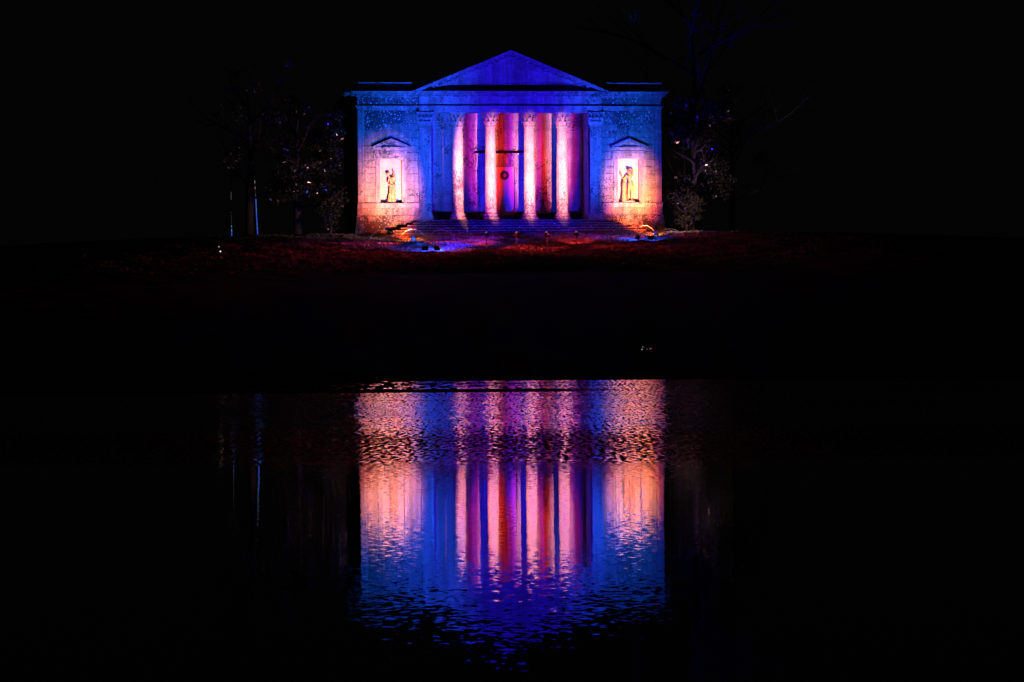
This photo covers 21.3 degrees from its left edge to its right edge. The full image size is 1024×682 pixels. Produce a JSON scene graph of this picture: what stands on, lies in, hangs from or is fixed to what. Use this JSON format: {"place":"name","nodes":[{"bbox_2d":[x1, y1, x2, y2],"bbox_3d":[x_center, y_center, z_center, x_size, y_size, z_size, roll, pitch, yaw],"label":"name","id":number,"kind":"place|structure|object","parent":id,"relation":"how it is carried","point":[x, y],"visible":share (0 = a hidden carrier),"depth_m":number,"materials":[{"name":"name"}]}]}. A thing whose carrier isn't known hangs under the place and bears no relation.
{"place":"outdoors","nodes":[
{"label":"outdoors","id":0,"kind":"place"},
{"bbox_2d":[0,377,1023,681],"bbox_3d":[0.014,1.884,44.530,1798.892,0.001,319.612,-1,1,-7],"label":"water","id":1,"kind":"structure","parent":0,"point":[574,531],"depth_m":29.90,"materials":[{"name":"black liquid"}]},
{"bbox_2d":[0,230,1023,381],"bbox_3d":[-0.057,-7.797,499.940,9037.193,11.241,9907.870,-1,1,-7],"label":"ground","id":2,"kind":"structure","parent":0,"point":[919,320],"depth_m":122.90,"materials":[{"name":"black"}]},
{"bbox_2d":[221,167,238,232],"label":"birch tree","id":3,"kind":"object","parent":2,"relation":"on","point":[231,191],"visible":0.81,"depth_m":171.84,"materials":[{"name":"white plant"}]},
{"bbox_2d":[188,58,313,234],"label":"spreading tree","id":4,"kind":"object","parent":2,"relation":"on","point":[249,214],"visible":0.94,"depth_m":170.66,"materials":[{"name":"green plant"}]},
{"bbox_2d":[245,148,261,234],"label":"birch tree","id":5,"kind":"object","parent":2,"relation":"on","point":[255,189],"visible":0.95,"depth_m":170.02,"materials":[{"name":"white plant"}]},
{"bbox_2d":[243,94,349,234],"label":"evergreen tree","id":6,"kind":"object","parent":2,"relation":"on","point":[297,169],"visible":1,"depth_m":168.50,"materials":[{"name":"green plant"}]},
{"bbox_2d":[315,205,340,234],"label":"holly bush","id":7,"kind":"object","parent":2,"relation":"on","point":[330,221],"visible":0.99,"depth_m":167.54,"materials":[{"name":"green plant"}]},
{"bbox_2d":[422,246,427,250],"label":"floodlight","id":8,"kind":"object","parent":2,"relation":"on","point":[424,248],"visible":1,"depth_m":157.57,"materials":[{"name":"black metal"}]},
{"bbox_2d":[434,246,440,251],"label":"floodlight","id":9,"kind":"object","parent":2,"relation":"on","point":[437,248],"visible":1,"depth_m":157.67,"materials":[{"name":"black metal"}]},
{"bbox_2d":[484,231,488,247],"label":"spike uplight","id":10,"kind":"object","parent":2,"relation":"on","point":[486,233],"visible":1,"depth_m":159.65,"materials":[{"name":"black metal"}]},
{"bbox_2d":[332,50,668,235],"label":"temple","id":11,"kind":"structure","parent":2,"relation":"on","point":[561,146],"depth_m":170.20,"materials":[{"name":"stone"}]},
{"bbox_2d":[386,171,395,202],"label":"statue","id":12,"kind":"object","parent":11,"relation":"on","point":[391,198],"visible":1,"depth_m":169.10,"materials":[{"name":"stone"}]},
{"bbox_2d":[437,214,476,219],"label":"bench","id":13,"kind":"object","parent":11,"relation":"on","point":[440,218],"visible":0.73,"depth_m":172.27,"materials":[{"name":"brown wood"}]},
{"bbox_2d":[500,167,509,179],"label":"wreath","id":14,"kind":"object","parent":11,"relation":"attached to","point":[504,177],"visible":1,"depth_m":173.07,"materials":[{"name":"green plant"}]},
{"bbox_2d":[474,153,535,219],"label":"door","id":15,"kind":"structure","parent":11,"relation":"in","point":[510,191],"depth_m":173.12,"materials":[{"name":"wood"}]},
{"bbox_2d":[536,214,552,219],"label":"bench","id":16,"kind":"object","parent":11,"relation":"on","point":[549,218],"visible":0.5,"depth_m":173.07,"materials":[{"name":"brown wood"}]},
{"bbox_2d":[621,169,634,202],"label":"statue","id":17,"kind":"object","parent":11,"relation":"on","point":[625,195],"visible":1,"depth_m":170.93,"materials":[{"name":"stone"}]},
{"bbox_2d":[514,231,518,246],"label":"spike uplight","id":18,"kind":"object","parent":2,"relation":"on","point":[516,233],"visible":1,"depth_m":159.87,"materials":[{"name":"black metal"}]},
{"bbox_2d":[544,231,548,246],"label":"spike uplight","id":19,"kind":"object","parent":2,"relation":"on","point":[546,233],"visible":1,"depth_m":160.07,"materials":[{"name":"black metal"}]},
{"bbox_2d":[648,235,654,240],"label":"floodlight","id":20,"kind":"object","parent":2,"relation":"on","point":[651,237],"visible":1,"depth_m":162.56,"materials":[{"name":"black metal"}]},
{"bbox_2d":[672,189,705,230],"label":"laurel bush","id":21,"kind":"object","parent":2,"relation":"on","point":[687,225],"visible":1,"depth_m":170.36,"materials":[{"name":"green plant"}]},
{"bbox_2d":[569,0,817,230],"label":"bare tree","id":22,"kind":"object","parent":2,"relation":"on","point":[695,73],"visible":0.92,"depth_m":174.71,"materials":[{"name":"brown plant"}]},
{"bbox_2d":[661,95,738,230],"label":"laurel tree","id":23,"kind":"object","parent":2,"relation":"on","point":[715,110],"visible":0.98,"depth_m":171.82,"materials":[{"name":"green plant"}]},
{"bbox_2d":[670,78,804,231],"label":"spreading tree","id":24,"kind":"object","parent":2,"relation":"on","point":[733,200],"visible":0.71,"depth_m":179.10,"materials":[{"name":"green plant"}]},
{"bbox_2d":[0,0,1023,245],"label":"sky","id":25,"kind":"structure","parent":0,"point":[914,124],"materials":[{"name":"black"}]}
]}

